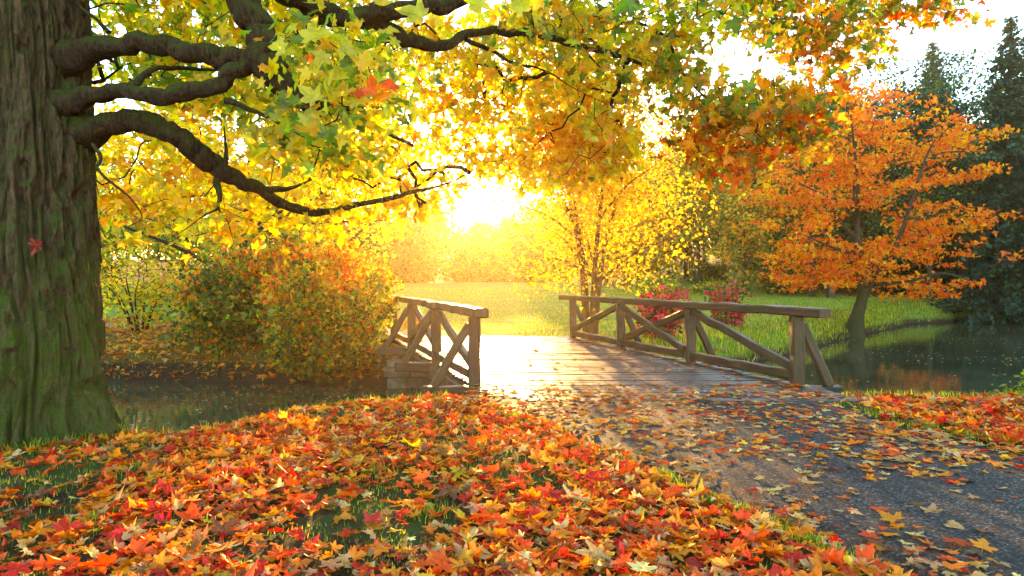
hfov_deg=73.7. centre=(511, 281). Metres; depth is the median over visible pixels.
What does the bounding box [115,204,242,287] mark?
backlit tree
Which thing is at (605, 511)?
fallen leaf
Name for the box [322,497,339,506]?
fallen leaf
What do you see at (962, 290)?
twin trunk oak
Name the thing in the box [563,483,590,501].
fallen leaf
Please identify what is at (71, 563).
fallen leaf
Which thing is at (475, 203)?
sky
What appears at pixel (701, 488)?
fallen leaf
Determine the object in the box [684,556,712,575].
fallen leaf
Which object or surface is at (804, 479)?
fallen leaf
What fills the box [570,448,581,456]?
fallen leaf
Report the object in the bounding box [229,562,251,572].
fallen leaf
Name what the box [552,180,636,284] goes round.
misty tree
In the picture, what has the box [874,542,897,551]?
fallen leaf
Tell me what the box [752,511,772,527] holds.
fallen leaf
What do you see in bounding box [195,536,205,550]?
fallen leaf
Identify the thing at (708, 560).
fallen leaf
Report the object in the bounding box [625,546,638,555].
fallen leaf
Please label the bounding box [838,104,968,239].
woodland tree
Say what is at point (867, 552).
fallen leaf
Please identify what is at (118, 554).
fallen leaf
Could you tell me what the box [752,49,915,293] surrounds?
thin tree
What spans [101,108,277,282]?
backlit tree
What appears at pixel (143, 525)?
fallen leaf
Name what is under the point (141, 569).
fallen leaf
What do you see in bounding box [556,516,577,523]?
fallen leaf
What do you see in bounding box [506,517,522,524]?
fallen leaf
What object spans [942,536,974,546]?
fallen leaf
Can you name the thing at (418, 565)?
fallen leaf
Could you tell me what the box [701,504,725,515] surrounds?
fallen leaf
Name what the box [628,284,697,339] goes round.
crimson bush
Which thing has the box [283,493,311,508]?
fallen leaf
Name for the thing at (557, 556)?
fallen leaf
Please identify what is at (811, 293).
bare topped tree
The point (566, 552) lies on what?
fallen leaf
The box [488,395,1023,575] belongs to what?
path
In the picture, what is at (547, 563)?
fallen leaf
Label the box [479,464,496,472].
fallen leaf
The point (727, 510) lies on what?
fallen leaf
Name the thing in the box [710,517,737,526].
fallen leaf
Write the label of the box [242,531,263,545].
fallen leaf
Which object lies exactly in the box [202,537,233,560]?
fallen leaf
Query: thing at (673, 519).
fallen leaf
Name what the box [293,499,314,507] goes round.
fallen leaf
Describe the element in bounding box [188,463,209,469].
fallen leaf
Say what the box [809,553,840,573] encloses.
fallen leaf
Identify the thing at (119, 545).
fallen leaf
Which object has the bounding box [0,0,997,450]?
old maple
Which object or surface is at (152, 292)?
open shrub
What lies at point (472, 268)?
meadow tree
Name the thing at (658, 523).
fallen leaf
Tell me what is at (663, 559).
fallen leaf
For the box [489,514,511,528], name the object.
fallen leaf
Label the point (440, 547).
fallen leaf
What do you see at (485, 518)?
fallen leaf
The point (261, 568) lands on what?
fallen leaf
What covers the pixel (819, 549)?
fallen leaf
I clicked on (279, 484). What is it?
fallen leaf
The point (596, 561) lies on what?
fallen leaf
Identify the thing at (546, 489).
fallen leaf
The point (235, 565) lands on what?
fallen leaf
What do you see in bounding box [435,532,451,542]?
fallen leaf
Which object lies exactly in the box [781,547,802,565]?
fallen leaf
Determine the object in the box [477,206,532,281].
meadow tree
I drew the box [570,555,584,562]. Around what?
fallen leaf
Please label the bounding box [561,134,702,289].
fading lime
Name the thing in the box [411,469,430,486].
fallen leaf
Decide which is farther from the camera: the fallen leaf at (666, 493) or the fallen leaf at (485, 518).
the fallen leaf at (666, 493)
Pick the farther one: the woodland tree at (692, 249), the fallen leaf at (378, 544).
the woodland tree at (692, 249)
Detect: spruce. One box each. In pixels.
[811,68,879,240]
[879,38,988,292]
[911,95,989,291]
[923,14,1023,324]
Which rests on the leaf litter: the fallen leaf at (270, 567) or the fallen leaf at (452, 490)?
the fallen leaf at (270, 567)
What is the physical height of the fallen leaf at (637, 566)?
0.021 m
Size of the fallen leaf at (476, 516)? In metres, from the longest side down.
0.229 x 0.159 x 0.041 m
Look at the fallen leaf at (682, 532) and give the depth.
3.71 m
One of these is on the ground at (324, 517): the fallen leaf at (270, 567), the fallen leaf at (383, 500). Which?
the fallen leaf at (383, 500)
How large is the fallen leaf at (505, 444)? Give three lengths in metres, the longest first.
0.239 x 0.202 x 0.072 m
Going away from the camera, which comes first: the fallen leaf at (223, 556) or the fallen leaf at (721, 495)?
the fallen leaf at (223, 556)
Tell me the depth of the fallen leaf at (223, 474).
4.61 m
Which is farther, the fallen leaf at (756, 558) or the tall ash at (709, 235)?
the tall ash at (709, 235)
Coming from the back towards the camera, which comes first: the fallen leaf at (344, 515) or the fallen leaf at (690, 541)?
the fallen leaf at (344, 515)
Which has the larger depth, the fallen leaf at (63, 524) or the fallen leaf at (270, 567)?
the fallen leaf at (63, 524)
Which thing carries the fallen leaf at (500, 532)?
on the leaf litter
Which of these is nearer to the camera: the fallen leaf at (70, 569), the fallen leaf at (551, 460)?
the fallen leaf at (70, 569)
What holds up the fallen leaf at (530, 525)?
on the ground at (324, 517)
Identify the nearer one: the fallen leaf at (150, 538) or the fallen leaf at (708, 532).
the fallen leaf at (150, 538)
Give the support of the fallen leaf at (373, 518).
on the leaf litter
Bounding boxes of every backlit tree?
[96,143,155,249]
[98,209,178,302]
[100,164,163,278]
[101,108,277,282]
[113,219,210,273]
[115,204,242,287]
[124,125,241,282]
[234,182,373,253]
[257,189,351,246]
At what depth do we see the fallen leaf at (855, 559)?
3.35 m
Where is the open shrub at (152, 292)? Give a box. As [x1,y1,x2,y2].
[100,232,206,331]
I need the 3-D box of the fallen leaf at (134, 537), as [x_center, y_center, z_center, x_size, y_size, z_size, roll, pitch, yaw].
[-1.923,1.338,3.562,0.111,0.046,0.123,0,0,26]
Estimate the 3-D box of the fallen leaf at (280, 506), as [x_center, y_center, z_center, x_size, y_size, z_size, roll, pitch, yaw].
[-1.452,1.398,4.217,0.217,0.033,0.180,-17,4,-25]
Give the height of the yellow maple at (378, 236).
10.167 m
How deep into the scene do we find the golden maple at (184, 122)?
20.34 m
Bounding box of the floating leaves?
[112,328,1019,435]
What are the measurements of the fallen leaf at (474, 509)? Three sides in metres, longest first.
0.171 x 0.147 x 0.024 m
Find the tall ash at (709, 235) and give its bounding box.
[659,119,762,265]
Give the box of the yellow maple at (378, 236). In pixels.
[234,107,459,258]
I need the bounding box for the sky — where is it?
[90,0,1023,258]
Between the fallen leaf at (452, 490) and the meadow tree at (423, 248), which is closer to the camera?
the fallen leaf at (452, 490)
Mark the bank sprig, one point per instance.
(1019, 386)
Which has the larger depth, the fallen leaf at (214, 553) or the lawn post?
the lawn post
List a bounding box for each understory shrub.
[754,240,826,293]
[815,233,856,291]
[846,241,926,293]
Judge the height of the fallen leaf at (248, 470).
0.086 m
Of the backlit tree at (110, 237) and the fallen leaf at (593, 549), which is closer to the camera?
the fallen leaf at (593, 549)
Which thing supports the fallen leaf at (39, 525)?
on the leaf litter
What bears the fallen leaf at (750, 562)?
on the ground at (324, 517)
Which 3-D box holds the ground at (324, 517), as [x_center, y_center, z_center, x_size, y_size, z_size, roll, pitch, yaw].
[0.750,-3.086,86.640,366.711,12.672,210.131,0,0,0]
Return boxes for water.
[107,321,1023,432]
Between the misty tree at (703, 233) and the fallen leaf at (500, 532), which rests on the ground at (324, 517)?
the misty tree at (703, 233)
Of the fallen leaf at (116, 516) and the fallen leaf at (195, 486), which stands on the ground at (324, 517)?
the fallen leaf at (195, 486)
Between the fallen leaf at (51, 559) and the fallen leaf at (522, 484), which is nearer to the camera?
the fallen leaf at (51, 559)
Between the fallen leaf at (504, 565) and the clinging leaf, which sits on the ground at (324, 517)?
the fallen leaf at (504, 565)
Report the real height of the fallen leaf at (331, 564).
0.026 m
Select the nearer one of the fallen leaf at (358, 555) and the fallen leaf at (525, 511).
the fallen leaf at (358, 555)
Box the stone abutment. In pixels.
[310,344,615,372]
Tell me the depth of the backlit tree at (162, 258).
99.83 m
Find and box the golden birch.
[471,0,746,334]
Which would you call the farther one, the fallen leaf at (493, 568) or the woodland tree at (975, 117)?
the woodland tree at (975, 117)
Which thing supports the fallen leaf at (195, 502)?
on the leaf litter
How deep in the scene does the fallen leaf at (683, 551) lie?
3.46 m
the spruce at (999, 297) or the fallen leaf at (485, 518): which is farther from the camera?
the spruce at (999, 297)
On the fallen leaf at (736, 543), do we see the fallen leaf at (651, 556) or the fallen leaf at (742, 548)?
the fallen leaf at (742, 548)
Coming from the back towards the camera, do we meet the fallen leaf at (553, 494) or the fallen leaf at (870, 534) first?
the fallen leaf at (553, 494)
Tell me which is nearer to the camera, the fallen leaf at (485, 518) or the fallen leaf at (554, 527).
the fallen leaf at (554, 527)
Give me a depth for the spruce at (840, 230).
55.17 m
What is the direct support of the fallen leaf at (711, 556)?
on the fallen leaf at (717, 570)
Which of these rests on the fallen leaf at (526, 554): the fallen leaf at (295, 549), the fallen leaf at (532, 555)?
the fallen leaf at (532, 555)
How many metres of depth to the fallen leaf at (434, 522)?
3.93 m
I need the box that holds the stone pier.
[384,356,430,387]
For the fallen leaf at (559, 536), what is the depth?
3.70 m
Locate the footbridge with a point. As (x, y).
(463, 351)
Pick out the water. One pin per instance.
(860, 363)
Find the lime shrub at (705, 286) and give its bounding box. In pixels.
[688,277,746,294]
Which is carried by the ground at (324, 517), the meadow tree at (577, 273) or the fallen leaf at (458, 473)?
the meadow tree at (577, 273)
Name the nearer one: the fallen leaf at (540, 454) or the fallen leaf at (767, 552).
the fallen leaf at (767, 552)
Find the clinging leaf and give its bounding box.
[27,238,41,255]
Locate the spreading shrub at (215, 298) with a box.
[146,244,321,361]
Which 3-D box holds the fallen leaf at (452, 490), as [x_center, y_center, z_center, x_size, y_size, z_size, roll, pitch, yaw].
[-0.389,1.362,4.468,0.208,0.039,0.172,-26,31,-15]
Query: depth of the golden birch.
19.29 m
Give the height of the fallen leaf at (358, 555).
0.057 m
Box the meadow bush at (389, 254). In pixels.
[349,234,400,281]
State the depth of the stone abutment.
16.15 m
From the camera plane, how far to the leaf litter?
4.92 m
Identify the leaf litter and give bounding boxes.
[0,302,1023,575]
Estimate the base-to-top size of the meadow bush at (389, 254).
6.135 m
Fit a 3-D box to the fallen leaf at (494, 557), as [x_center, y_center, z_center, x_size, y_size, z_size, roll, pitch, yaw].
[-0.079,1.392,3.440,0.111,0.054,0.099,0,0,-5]
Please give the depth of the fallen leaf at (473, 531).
3.74 m
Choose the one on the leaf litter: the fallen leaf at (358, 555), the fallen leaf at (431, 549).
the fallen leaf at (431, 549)
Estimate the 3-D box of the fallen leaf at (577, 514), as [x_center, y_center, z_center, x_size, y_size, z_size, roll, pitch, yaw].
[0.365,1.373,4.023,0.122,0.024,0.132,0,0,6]
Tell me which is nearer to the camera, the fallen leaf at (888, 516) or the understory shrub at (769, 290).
the fallen leaf at (888, 516)
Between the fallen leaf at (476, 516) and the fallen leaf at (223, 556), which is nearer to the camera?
the fallen leaf at (223, 556)
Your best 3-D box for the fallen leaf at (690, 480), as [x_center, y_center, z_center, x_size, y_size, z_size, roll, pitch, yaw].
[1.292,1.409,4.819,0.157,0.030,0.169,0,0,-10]
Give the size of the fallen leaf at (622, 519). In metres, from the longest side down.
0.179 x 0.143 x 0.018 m
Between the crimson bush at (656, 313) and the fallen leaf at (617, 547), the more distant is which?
the crimson bush at (656, 313)
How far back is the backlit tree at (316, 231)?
69.76 m
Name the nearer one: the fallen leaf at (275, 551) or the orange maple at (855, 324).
the fallen leaf at (275, 551)
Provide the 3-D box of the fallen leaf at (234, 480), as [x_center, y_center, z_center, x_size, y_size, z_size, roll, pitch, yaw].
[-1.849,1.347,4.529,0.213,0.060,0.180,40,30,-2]
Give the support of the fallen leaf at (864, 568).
on the leaf litter
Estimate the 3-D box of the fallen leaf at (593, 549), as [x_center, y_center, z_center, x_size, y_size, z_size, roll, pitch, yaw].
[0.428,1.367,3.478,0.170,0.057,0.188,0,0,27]
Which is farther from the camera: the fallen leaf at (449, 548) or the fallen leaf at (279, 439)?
the fallen leaf at (279, 439)
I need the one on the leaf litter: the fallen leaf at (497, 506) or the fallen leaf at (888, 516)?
the fallen leaf at (497, 506)
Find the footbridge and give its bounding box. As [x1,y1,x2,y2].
[366,295,866,403]
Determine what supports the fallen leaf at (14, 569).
on the leaf litter
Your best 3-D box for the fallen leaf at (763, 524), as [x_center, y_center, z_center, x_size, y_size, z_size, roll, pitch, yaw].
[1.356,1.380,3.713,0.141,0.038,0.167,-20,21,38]
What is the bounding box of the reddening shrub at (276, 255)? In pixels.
[211,228,385,332]
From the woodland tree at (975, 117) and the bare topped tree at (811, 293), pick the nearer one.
the bare topped tree at (811, 293)
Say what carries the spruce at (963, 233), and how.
on the ground at (324, 517)
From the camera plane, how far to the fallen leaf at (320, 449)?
5.38 m
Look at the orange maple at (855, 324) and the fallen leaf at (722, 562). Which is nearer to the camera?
the fallen leaf at (722, 562)
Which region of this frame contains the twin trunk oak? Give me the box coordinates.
[862,114,1013,293]
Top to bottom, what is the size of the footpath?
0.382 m
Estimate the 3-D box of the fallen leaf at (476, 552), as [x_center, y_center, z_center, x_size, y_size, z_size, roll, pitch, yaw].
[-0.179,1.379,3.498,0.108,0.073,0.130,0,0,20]
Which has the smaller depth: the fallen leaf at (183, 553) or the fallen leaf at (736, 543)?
the fallen leaf at (183, 553)
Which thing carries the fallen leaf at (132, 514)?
on the ground at (324, 517)
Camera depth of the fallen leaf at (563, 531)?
3.76 m
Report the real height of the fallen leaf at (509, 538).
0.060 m
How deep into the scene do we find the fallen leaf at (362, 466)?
4.97 m
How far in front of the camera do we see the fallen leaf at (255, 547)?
3.39 m
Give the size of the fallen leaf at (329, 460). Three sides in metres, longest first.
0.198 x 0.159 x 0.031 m
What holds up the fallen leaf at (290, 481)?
on the ground at (324, 517)
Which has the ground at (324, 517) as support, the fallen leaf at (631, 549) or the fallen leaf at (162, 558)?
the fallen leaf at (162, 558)
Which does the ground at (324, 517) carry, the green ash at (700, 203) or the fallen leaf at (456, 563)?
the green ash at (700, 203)
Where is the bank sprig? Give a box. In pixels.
[993,369,1023,392]
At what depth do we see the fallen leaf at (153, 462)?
4.94 m
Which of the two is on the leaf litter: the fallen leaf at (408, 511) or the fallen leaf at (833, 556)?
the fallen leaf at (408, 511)
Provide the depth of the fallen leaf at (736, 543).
3.52 m
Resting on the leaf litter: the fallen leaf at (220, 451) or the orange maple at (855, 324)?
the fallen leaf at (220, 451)
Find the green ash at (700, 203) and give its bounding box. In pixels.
[637,124,747,286]
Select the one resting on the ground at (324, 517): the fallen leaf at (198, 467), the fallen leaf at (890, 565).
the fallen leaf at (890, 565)
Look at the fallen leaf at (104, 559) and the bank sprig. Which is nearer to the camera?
the fallen leaf at (104, 559)
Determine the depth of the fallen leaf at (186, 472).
4.72 m
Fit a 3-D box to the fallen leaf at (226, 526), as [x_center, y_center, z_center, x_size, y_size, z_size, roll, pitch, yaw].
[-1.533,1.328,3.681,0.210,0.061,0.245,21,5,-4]
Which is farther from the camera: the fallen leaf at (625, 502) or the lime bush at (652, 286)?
the lime bush at (652, 286)
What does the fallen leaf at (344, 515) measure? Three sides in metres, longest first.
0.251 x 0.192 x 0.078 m
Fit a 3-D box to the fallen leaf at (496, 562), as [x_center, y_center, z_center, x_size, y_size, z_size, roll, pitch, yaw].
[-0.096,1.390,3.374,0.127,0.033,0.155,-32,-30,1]
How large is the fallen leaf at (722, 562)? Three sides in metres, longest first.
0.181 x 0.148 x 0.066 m
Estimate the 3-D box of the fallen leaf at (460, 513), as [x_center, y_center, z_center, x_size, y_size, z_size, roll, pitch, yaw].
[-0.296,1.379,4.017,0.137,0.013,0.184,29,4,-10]
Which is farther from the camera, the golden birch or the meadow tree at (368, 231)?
the meadow tree at (368, 231)
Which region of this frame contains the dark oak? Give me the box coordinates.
[762,136,975,296]
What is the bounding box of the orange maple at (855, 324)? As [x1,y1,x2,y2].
[726,81,1023,337]
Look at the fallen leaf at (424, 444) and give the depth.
5.41 m
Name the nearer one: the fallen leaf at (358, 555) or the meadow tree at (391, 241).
the fallen leaf at (358, 555)
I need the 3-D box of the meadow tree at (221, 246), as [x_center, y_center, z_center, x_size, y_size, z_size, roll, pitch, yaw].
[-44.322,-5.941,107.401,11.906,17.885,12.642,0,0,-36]
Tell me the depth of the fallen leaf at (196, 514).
3.94 m
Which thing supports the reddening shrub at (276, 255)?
on the ground at (324, 517)
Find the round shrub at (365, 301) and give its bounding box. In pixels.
[240,232,406,382]
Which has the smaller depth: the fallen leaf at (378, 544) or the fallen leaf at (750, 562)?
the fallen leaf at (750, 562)
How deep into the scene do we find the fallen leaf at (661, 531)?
3.69 m
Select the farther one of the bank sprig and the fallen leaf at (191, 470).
the bank sprig
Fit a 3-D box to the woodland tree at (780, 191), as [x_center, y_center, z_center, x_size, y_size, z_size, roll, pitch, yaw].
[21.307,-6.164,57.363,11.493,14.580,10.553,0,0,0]
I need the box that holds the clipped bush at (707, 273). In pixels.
[685,258,735,284]
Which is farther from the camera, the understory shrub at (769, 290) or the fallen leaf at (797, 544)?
the understory shrub at (769, 290)
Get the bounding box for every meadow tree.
[198,212,266,271]
[346,187,389,250]
[365,219,411,282]
[382,186,469,283]
[440,216,515,281]
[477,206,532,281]
[495,195,568,282]
[540,194,591,281]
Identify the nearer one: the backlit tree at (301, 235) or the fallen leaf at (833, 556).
the fallen leaf at (833, 556)
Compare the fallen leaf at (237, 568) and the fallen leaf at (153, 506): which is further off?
the fallen leaf at (153, 506)
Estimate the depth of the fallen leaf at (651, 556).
3.41 m
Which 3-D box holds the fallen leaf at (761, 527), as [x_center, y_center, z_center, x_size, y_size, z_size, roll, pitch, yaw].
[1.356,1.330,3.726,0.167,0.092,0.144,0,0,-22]
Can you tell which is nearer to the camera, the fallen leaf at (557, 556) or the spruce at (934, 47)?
the fallen leaf at (557, 556)
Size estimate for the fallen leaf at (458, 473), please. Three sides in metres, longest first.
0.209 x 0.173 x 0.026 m
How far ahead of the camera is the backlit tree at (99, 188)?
40.86 m
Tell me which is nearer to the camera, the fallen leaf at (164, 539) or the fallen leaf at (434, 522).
the fallen leaf at (164, 539)
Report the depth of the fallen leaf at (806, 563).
3.31 m
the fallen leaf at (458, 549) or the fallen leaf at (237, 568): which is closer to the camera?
the fallen leaf at (237, 568)
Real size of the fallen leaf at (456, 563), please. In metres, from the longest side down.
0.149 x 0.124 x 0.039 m
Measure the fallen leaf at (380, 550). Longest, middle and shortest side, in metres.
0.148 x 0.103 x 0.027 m
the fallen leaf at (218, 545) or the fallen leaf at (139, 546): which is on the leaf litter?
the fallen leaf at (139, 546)
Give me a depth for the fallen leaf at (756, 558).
3.35 m
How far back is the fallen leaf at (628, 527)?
3.81 m
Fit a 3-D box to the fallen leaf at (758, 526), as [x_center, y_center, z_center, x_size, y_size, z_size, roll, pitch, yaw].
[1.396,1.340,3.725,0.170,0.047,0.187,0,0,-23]
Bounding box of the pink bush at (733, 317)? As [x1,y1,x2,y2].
[703,278,752,326]
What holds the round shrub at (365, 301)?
on the ground at (324, 517)
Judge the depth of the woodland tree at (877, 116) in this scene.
62.21 m
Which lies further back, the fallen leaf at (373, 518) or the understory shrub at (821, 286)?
the understory shrub at (821, 286)
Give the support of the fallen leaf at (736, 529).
on the ground at (324, 517)
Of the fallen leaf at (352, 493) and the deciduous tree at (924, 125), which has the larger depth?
the deciduous tree at (924, 125)
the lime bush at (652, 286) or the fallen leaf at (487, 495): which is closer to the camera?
the fallen leaf at (487, 495)
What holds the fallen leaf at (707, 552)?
on the leaf litter
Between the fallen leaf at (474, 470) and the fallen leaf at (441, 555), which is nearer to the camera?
the fallen leaf at (441, 555)
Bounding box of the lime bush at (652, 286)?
[627,274,691,295]
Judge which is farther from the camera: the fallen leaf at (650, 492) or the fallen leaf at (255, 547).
the fallen leaf at (650, 492)
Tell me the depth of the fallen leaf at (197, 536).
3.53 m
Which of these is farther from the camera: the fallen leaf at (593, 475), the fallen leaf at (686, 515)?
the fallen leaf at (593, 475)
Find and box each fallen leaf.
[0,558,33,575]
[14,534,38,546]
[22,521,56,534]
[43,552,79,564]
[45,516,88,535]
[55,563,79,575]
[57,552,84,567]
[80,552,117,565]
[84,483,117,500]
[92,483,125,508]
[94,552,125,565]
[106,521,133,543]
[109,513,130,520]
[110,537,157,555]
[110,538,135,554]
[116,511,141,525]
[122,523,144,539]
[123,478,151,491]
[131,532,153,539]
[135,562,153,575]
[136,517,154,526]
[139,522,148,528]
[140,458,162,465]
[141,501,170,515]
[143,533,156,541]
[144,555,165,573]
[148,549,176,569]
[152,523,181,533]
[156,529,177,543]
[165,546,194,559]
[173,547,189,563]
[174,502,211,522]
[177,482,204,491]
[178,500,200,503]
[178,553,199,563]
[180,466,198,478]
[182,474,204,483]
[186,466,206,481]
[186,549,204,557]
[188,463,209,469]
[190,522,208,549]
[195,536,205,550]
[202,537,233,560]
[202,556,227,575]
[204,540,237,551]
[209,542,241,547]
[210,446,229,455]
[211,515,243,538]
[213,500,239,510]
[219,471,228,484]
[220,553,240,563]
[223,474,244,490]
[226,434,242,439]
[227,560,250,569]
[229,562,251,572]
[240,465,258,475]
[240,488,259,503]
[240,492,272,503]
[242,484,267,504]
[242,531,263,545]
[243,491,266,500]
[247,540,267,552]
[255,559,272,573]
[255,562,275,575]
[263,544,297,559]
[268,432,291,443]
[268,477,283,490]
[276,501,286,510]
[279,465,300,476]
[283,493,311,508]
[284,477,302,485]
[286,547,304,551]
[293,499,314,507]
[305,469,325,478]
[309,446,328,452]
[316,466,339,472]
[319,559,342,571]
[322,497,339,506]
[323,457,340,463]
[332,505,350,524]
[338,490,356,496]
[346,545,366,561]
[352,464,366,470]
[363,509,383,527]
[364,542,382,551]
[365,541,388,556]
[366,419,380,428]
[366,565,385,570]
[372,547,390,558]
[379,499,397,502]
[397,508,412,517]
[402,437,419,446]
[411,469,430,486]
[411,559,429,570]
[418,442,434,450]
[421,543,442,552]
[423,547,450,565]
[427,542,445,557]
[431,519,449,531]
[432,558,452,571]
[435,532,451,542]
[437,481,464,499]
[437,545,453,551]
[441,470,460,481]
[449,558,469,575]
[452,466,468,477]
[452,508,470,521]
[452,549,474,566]
[453,541,475,558]
[455,560,469,567]
[459,527,482,539]
[461,514,492,522]
[464,498,485,512]
[468,467,481,474]
[469,541,484,557]
[477,543,506,559]
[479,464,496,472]
[479,508,498,524]
[482,491,490,497]
[483,503,505,513]
[483,541,501,549]
[483,565,501,575]
[484,554,502,565]
[486,555,502,562]
[487,558,517,575]
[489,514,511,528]
[492,441,508,451]
[493,528,510,537]
[497,566,509,575]
[501,537,527,546]
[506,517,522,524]
[509,501,527,512]
[511,540,540,552]
[511,548,531,566]
[511,552,533,572]
[512,478,529,490]
[513,509,528,514]
[514,506,533,510]
[515,536,533,548]
[515,549,542,560]
[519,486,540,496]
[521,506,543,523]
[521,512,546,521]
[524,519,541,532]
[528,449,546,461]
[534,481,554,495]
[538,497,556,502]
[540,561,554,569]
[541,455,564,469]
[542,525,559,532]
[543,545,565,562]
[547,533,569,538]
[549,488,564,498]
[553,547,574,553]
[554,526,576,542]
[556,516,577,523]
[557,536,578,552]
[558,559,579,568]
[559,548,574,556]
[562,554,592,566]
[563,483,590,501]
[566,508,583,517]
[568,485,586,502]
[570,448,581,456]
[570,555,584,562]
[573,474,586,484]
[575,538,610,560]
[578,470,607,485]
[588,555,609,565]
[593,506,619,517]
[610,452,632,473]
[612,540,626,554]
[613,499,639,509]
[613,551,631,568]
[615,514,638,532]
[617,483,640,491]
[617,518,635,532]
[618,540,630,558]
[623,531,648,541]
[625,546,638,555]
[627,561,657,573]
[632,542,645,556]
[637,535,670,561]
[641,482,663,497]
[644,549,661,569]
[646,516,671,528]
[653,528,671,536]
[655,489,676,498]
[656,555,674,568]
[667,506,688,529]
[667,548,690,561]
[670,452,685,459]
[670,529,698,540]
[674,529,691,536]
[676,543,694,550]
[677,472,700,487]
[680,476,706,484]
[680,511,697,519]
[683,529,702,546]
[684,463,705,470]
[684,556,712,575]
[687,478,705,496]
[689,516,708,532]
[699,527,716,538]
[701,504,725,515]
[701,549,724,557]
[702,556,719,567]
[708,554,739,568]
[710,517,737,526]
[710,565,733,575]
[711,554,735,568]
[717,488,733,503]
[720,508,739,514]
[721,537,746,550]
[729,504,751,526]
[730,527,745,532]
[730,543,746,551]
[737,560,757,564]
[740,544,763,561]
[741,524,769,542]
[749,517,784,531]
[751,510,774,527]
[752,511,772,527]
[752,517,776,530]
[752,547,778,553]
[756,543,785,556]
[757,521,772,539]
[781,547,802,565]
[784,556,799,570]
[790,542,809,550]
[793,549,812,561]
[796,476,821,483]
[799,555,814,572]
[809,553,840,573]
[811,547,824,554]
[812,545,846,562]
[817,545,849,569]
[849,555,872,564]
[851,560,886,575]
[853,543,887,569]
[858,529,880,538]
[861,538,883,543]
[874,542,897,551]
[877,510,904,522]
[883,559,895,570]
[940,561,969,569]
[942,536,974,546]
[968,538,998,552]
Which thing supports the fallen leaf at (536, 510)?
on the leaf litter
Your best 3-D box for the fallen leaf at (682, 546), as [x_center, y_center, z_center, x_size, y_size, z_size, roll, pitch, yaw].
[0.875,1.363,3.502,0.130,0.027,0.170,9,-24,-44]
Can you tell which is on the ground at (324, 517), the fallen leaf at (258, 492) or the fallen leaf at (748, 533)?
the fallen leaf at (748, 533)
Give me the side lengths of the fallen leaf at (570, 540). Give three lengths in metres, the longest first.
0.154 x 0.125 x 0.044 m
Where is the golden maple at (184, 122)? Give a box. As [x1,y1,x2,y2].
[93,63,425,303]
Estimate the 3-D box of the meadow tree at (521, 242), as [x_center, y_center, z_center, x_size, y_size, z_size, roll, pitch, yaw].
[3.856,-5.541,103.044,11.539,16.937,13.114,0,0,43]
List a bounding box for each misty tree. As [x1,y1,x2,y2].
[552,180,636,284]
[602,147,696,283]
[648,137,717,278]
[703,121,781,261]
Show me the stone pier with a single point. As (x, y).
(417, 379)
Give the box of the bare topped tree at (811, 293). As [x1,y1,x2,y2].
[749,109,876,296]
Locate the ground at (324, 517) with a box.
[0,249,1023,575]
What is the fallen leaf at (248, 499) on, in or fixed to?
on the leaf litter
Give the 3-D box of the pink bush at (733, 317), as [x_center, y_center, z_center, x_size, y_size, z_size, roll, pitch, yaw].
[7.507,0.865,23.740,1.853,1.990,1.571,0,0,-38]
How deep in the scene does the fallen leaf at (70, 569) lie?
3.17 m
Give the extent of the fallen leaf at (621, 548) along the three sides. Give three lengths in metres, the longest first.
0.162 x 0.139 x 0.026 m
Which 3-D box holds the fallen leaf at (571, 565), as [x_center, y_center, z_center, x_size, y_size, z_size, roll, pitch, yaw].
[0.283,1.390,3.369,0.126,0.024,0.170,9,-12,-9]
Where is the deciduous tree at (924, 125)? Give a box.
[838,44,1023,301]
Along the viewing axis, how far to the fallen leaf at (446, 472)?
4.82 m
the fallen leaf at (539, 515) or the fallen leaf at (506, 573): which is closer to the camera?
the fallen leaf at (506, 573)
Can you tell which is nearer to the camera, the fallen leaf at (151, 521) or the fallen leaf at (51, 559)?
the fallen leaf at (51, 559)
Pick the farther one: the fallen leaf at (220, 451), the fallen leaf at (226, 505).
the fallen leaf at (220, 451)
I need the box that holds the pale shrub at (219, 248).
[161,241,282,312]
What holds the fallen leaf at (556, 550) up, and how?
on the ground at (324, 517)
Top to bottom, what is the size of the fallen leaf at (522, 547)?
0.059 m
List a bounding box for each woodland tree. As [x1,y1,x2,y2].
[586,240,675,284]
[659,131,718,268]
[700,131,812,281]
[822,87,906,148]
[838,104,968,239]
[962,94,988,163]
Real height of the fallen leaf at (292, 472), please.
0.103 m
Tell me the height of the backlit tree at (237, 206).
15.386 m
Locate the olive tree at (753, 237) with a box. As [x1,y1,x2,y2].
[695,158,787,294]
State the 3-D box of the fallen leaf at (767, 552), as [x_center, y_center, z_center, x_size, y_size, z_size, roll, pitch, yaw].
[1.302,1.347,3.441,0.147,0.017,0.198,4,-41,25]
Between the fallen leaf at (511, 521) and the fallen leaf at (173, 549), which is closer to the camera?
the fallen leaf at (173, 549)
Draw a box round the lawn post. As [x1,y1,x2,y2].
[826,284,834,297]
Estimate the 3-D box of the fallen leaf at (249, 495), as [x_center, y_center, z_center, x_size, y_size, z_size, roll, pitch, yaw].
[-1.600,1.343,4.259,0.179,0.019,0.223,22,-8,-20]
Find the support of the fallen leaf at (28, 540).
on the ground at (324, 517)
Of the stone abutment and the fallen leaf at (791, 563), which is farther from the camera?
the stone abutment
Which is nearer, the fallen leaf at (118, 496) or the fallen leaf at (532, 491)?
the fallen leaf at (118, 496)
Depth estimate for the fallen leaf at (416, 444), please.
5.47 m
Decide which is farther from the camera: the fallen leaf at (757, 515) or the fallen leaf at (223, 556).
the fallen leaf at (757, 515)
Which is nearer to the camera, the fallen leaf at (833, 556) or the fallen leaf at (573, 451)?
the fallen leaf at (833, 556)
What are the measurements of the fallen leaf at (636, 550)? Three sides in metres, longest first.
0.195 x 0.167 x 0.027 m

